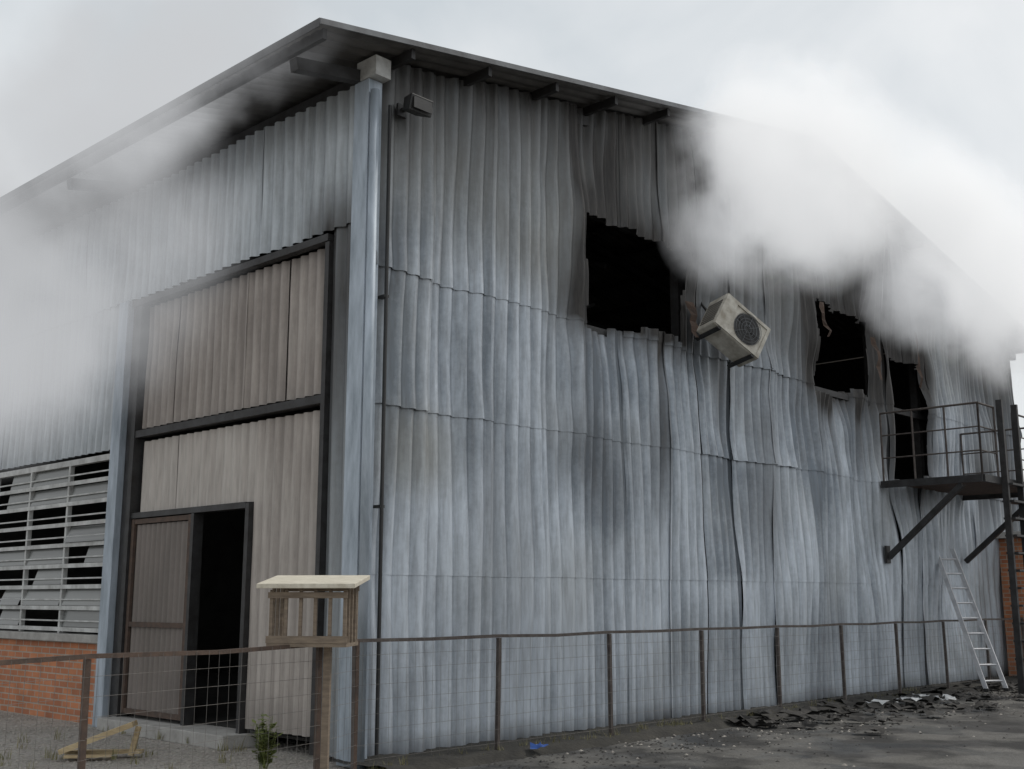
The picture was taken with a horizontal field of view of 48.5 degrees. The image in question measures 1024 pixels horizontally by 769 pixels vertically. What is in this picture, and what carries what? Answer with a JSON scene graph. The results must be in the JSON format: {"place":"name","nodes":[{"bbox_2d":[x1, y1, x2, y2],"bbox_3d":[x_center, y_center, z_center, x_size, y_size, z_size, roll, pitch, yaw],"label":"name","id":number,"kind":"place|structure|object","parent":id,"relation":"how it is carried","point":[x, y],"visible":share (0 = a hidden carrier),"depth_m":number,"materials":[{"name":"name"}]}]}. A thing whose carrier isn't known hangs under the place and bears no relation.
{"place":"outdoors","nodes":[
{"label":"outdoors","id":0,"kind":"place"},
{"bbox_2d":[0,304,119,469],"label":"side sheets beyond door","id":1,"kind":"structure","parent":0,"point":[57,392],"depth_m":16.53,"materials":[{"name":"grey metal"}]},
{"bbox_2d":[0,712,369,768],"bbox_3d":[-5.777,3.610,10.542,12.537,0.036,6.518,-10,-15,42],"label":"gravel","id":2,"kind":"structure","parent":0,"point":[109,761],"depth_m":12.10,"materials":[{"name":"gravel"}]},
{"bbox_2d":[0,705,707,768],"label":"ground","id":3,"kind":"structure","parent":0,"point":[289,751],"depth_m":11.98,"materials":[{"name":"grey gravel"}]},
{"bbox_2d":[0,638,96,724],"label":"brick plinth","id":4,"kind":"structure","parent":3,"relation":"on","point":[20,649],"depth_m":15.60,"materials":[{"name":"brick"}]},
{"bbox_2d":[0,630,97,643],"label":"window sill","id":5,"kind":"structure","parent":4,"relation":"on","point":[54,636],"depth_m":15.52,"materials":[{"name":"grey concrete"}]},
{"bbox_2d":[0,454,109,632],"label":"window louvre frame","id":6,"kind":"object","parent":4,"relation":"on","point":[67,525],"visible":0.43,"depth_m":15.93,"materials":[{"name":"grey metal"}]},
{"bbox_2d":[0,467,107,627],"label":"window panes","id":7,"kind":"object","parent":6,"relation":"in","point":[11,597],"visible":0.87,"depth_m":15.98,"materials":[{"name":"grey glass"}]},
{"bbox_2d":[58,720,143,758],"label":"wooden planks","id":8,"kind":"object","parent":3,"relation":"on","point":[95,753],"visible":0.95,"depth_m":11.43,"materials":[{"name":"brown wood"}]},
{"bbox_2d":[92,300,136,726],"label":"side column","id":9,"kind":"structure","parent":3,"relation":"on","point":[114,500],"depth_m":14.78,"materials":[{"name":"grey metal"}]},
{"bbox_2d":[109,308,138,716],"bbox_3d":[-4.980,1.652,14.775,0.140,5.420,0.140,-10,-15,42],"label":"side column backing","id":10,"kind":"object","parent":3,"relation":"on","point":[121,546],"visible":0.36,"depth_m":14.73,"materials":[{"name":"metal"}]},
{"bbox_2d":[0,639,359,768],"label":"wire fence","id":11,"kind":"object","parent":3,"relation":"on","point":[83,722],"visible":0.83,"depth_m":8.42,"materials":[{"name":"metal"}]},
{"bbox_2d":[97,715,265,749],"bbox_3d":[-3.921,4.050,13.271,2.800,0.150,0.550,-10,-15,42],"label":"door step","id":12,"kind":"object","parent":3,"relation":"on","point":[213,733],"depth_m":12.86,"materials":[{"name":"grey concrete"}]},
{"bbox_2d":[113,233,333,754],"bbox_3d":[-3.582,1.330,13.471,4.515,5.470,0.170,-10,-15,42],"label":"door frame","id":13,"kind":"object","parent":3,"relation":"on","point":[139,435],"depth_m":13.41,"materials":[{"name":"black metal"}]},
{"bbox_2d":[126,521,187,713],"bbox_3d":[-4.341,2.832,13.911,1.285,2.260,0.016,-10,-15,42],"label":"door leaf panel","id":14,"kind":"object","parent":13,"relation":"attached to","point":[159,574],"visible":0.98,"depth_m":13.91,"materials":[{"name":"metal"}]},
{"bbox_2d":[140,422,257,511],"bbox_3d":[-3.861,1.037,13.836,2.590,0.920,0.049,-10,-15,42],"label":"door panel","id":15,"kind":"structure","parent":13,"relation":"attached to","point":[210,467],"depth_m":13.76,"materials":[{"name":"beige metal"}]},
{"bbox_2d":[142,249,324,428],"bbox_3d":[-3.400,-0.475,13.692,3.940,1.640,0.076,-10,-15,42],"label":"door panel","id":16,"kind":"structure","parent":13,"relation":"attached to","point":[218,348],"depth_m":13.54,"materials":[{"name":"brown metal"}]},
{"bbox_2d":[245,410,319,736],"bbox_3d":[-2.436,2.009,12.292,1.280,3.400,0.054,-10,-15,42],"label":"door panel","id":17,"kind":"structure","parent":13,"relation":"attached to","point":[285,503],"depth_m":12.37,"materials":[{"name":"beige metal"}]},
{"bbox_2d":[250,714,282,768],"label":"broadleaf weed","id":18,"kind":"object","parent":3,"relation":"on","point":[263,755],"visible":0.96,"depth_m":10.45,"materials":[{"name":"green plant"}]},
{"bbox_2d":[256,575,369,768],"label":"wooden bird feeder","id":19,"kind":"object","parent":3,"relation":"on","point":[349,585],"visible":1,"depth_m":9.52,"materials":[{"name":"brown wood"}]},
{"bbox_2d":[320,223,350,757],"bbox_3d":[-1.784,0.969,11.768,0.480,5.550,0.078,-10,-15,42],"label":"corrugated wall panel","id":20,"kind":"object","parent":3,"relation":"on","point":[339,341],"visible":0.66,"depth_m":11.89,"materials":[{"name":"grey metal"}]},
{"bbox_2d":[336,78,381,766],"bbox_3d":[-1.561,0.218,11.700,0.245,7.100,0.185,-10,-15,42],"label":"corner flashing","id":21,"kind":"object","parent":3,"relation":"on","point":[354,415],"visible":0.62,"depth_m":11.67,"materials":[{"name":"grey metal"}]},
{"bbox_2d":[357,88,379,768],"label":"downpipe","id":22,"kind":"object","parent":21,"relation":"attached to","point":[368,375],"visible":0.86,"depth_m":11.48,"materials":[{"name":"grey metal"}]},
{"bbox_2d":[0,686,919,768],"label":"dry grass","id":23,"kind":"structure","parent":3,"relation":"on","point":[187,741],"depth_m":12.02,"materials":[{"name":"beige plant"}]},
{"bbox_2d":[0,294,928,741],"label":"interior floor and walls","id":24,"kind":"structure","parent":3,"relation":"on","point":[220,584],"depth_m":22.47,"materials":[{"name":"black"}]},
{"bbox_2d":[0,86,354,347],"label":"corrugated wall cladding","id":25,"kind":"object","parent":24,"relation":"attached to","point":[280,185],"visible":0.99,"depth_m":14.46,"materials":[{"name":"grey metal"}]},
{"bbox_2d":[0,24,815,297],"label":"roof slope","id":26,"kind":"structure","parent":24,"relation":"on","point":[270,93],"depth_m":14.25,"materials":[{"name":"grey metal"}]},
{"bbox_2d":[0,17,319,203],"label":"eave trim","id":27,"kind":"structure","parent":26,"relation":"attached to","point":[271,48],"depth_m":13.09,"materials":[{"name":"metal"}]},
{"bbox_2d":[288,141,1023,377],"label":"roof slope","id":28,"kind":"structure","parent":24,"relation":"on","point":[837,173],"depth_m":24.28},
{"bbox_2d":[319,18,1023,329],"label":"verge flashing","id":29,"kind":"object","parent":28,"relation":"attached to","point":[365,31],"visible":1,"depth_m":14.78,"materials":[{"name":"metal"}]},
{"bbox_2d":[586,261,729,412],"bbox_3d":[0.250,0.138,21.355,7.589,3.538,14.081,-10,-15,42],"label":"collapsed framing","id":30,"kind":"object","parent":24,"relation":"on","point":[598,265],"visible":0.05,"depth_m":17.93,"materials":[{"name":"metal"}]},
{"bbox_2d":[67,57,1015,360],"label":"rafters","id":31,"kind":"object","parent":3,"relation":"on","point":[319,69],"visible":0.08,"depth_m":15.36,"materials":[{"name":"metal"}]},
{"bbox_2d":[0,83,927,577],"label":"wall girts","id":32,"kind":"structure","parent":31,"relation":"attached to","point":[676,273],"depth_m":16.61,"materials":[{"name":"metal"}]},
{"bbox_2d":[0,28,1023,378],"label":"purlins","id":33,"kind":"object","parent":31,"relation":"on","point":[280,58],"visible":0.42,"depth_m":15.53,"materials":[{"name":"metal"}]},
{"bbox_2d":[350,617,1023,768],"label":"wire fence","id":34,"kind":"object","parent":3,"relation":"on","point":[498,715],"visible":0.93,"depth_m":13.80,"materials":[{"name":"metal"}]},
{"bbox_2d":[446,690,1023,768],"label":"asphalt rubble","id":35,"kind":"object","parent":3,"relation":"on","point":[601,751],"visible":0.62,"depth_m":13.13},
{"bbox_2d":[999,538,1023,675],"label":"annex brick wall","id":36,"kind":"structure","parent":3,"relation":"on","point":[1006,589],"depth_m":23.04,"materials":[{"name":"brick"}]},
{"bbox_2d":[997,531,1020,538],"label":"annex roof slab","id":37,"kind":"structure","parent":36,"relation":"on","point":[1002,535],"depth_m":23.17,"materials":[{"name":"grey concrete"}]},
{"bbox_2d":[0,0,1023,476],"label":"sky","id":38,"kind":"structure","parent":0,"point":[923,99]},
{"bbox_2d":[450,687,1023,768],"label":"asphalt yard","id":39,"kind":"structure","parent":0,"point":[933,745],"depth_m":12.35,"materials":[{"name":"grey asphalt"}]},
{"bbox_2d":[332,675,1016,768],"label":"soil strip","id":40,"kind":"object","parent":39,"relation":"on","point":[450,757],"visible":0.5,"depth_m":12.65,"materials":[{"name":"soil"}]},
{"bbox_2d":[530,742,548,748],"bbox_3d":[0.283,3.730,11.742,0.194,0.052,0.209,0,-11,0],"label":"blue plastic scrap","id":41,"kind":"object","parent":40,"relation":"on","point":[535,746],"visible":1,"depth_m":11.70,"materials":[{"name":"blue plastic"}]},
{"bbox_2d":[367,572,1008,755],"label":"gable sheets","id":42,"kind":"object","parent":40,"relation":"on","point":[416,606],"visible":0.8,"depth_m":14.31,"materials":[{"name":"grey metal"}]},
{"bbox_2d":[371,403,1020,585],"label":"gable sheets","id":43,"kind":"object","parent":42,"relation":"on","point":[463,496],"visible":0.85,"depth_m":14.68,"materials":[{"name":"grey metal"}]},
{"bbox_2d":[375,265,1020,500],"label":"gable sheets","id":44,"kind":"object","parent":43,"relation":"on","point":[451,352],"visible":0.81,"depth_m":14.87,"materials":[{"name":"grey metal"}]},
{"bbox_2d":[376,65,1021,436],"bbox_3d":[4.739,-1.988,18.823,0.476,3.975,18.150,-10,-15,42],"label":"gable sheets top","id":45,"kind":"object","parent":44,"relation":"on","point":[497,191],"visible":0.91,"depth_m":16.30,"materials":[{"name":"grey metal"}]},
{"bbox_2d":[357,54,390,83],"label":"hopper","id":46,"kind":"structure","parent":45,"relation":"attached to","point":[376,67],"depth_m":12.24,"materials":[{"name":"white paint"}]},
{"bbox_2d":[373,105,391,754],"bbox_3d":[-1.350,0.296,11.710,0.120,6.750,0.060,-10,-15,42],"label":"conduit","id":47,"kind":"object","parent":45,"relation":"attached to","point":[385,297],"visible":1,"depth_m":11.62,"materials":[{"name":"black plastic"}]},
{"bbox_2d":[396,93,433,118],"bbox_3d":[-1.108,-3.000,12.364,0.425,0.205,0.314,-10,-15,42],"label":"wall floodlight","id":48,"kind":"object","parent":45,"relation":"attached to","point":[415,105],"depth_m":12.24,"materials":[{"name":"black plastic"}]},
{"bbox_2d":[695,293,770,367],"bbox_3d":[3.076,-0.807,16.287,0.947,0.784,0.752,38,-31,-14],"label":"air conditioner outdoor unit","id":49,"kind":"object","parent":45,"relation":"attached to","point":[733,330],"visible":1,"depth_m":15.97,"materials":[{"name":"beige metal"}]},
{"bbox_2d":[685,301,922,387],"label":"torn sheet strips","id":50,"kind":"object","parent":45,"relation":"attached to","point":[691,307],"visible":1,"depth_m":19.05,"materials":[{"name":"metal"}]},
{"bbox_2d":[725,679,1023,733],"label":"burnt debris","id":51,"kind":"object","parent":39,"relation":"on","point":[756,719],"visible":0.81,"depth_m":16.27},
{"bbox_2d":[866,693,955,704],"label":"sheet metal scraps","id":52,"kind":"object","parent":51,"relation":"on","point":[916,698],"visible":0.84,"depth_m":17.47,"materials":[{"name":"silver metal"}]},
{"bbox_2d":[879,399,1023,697],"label":"steel access platform","id":53,"kind":"structure","parent":39,"relation":"on","point":[981,485],"depth_m":19.43,"materials":[{"name":"black metal"}]},
{"bbox_2d":[938,549,1009,691],"bbox_3d":[8.248,4.205,20.492,0.538,2.517,1.224,4,-11,-19],"label":"aluminium ladder","id":54,"kind":"object","parent":39,"relation":"on","point":[955,603],"visible":0.98,"depth_m":20.42,"materials":[{"name":"silver metal"}]}
]}

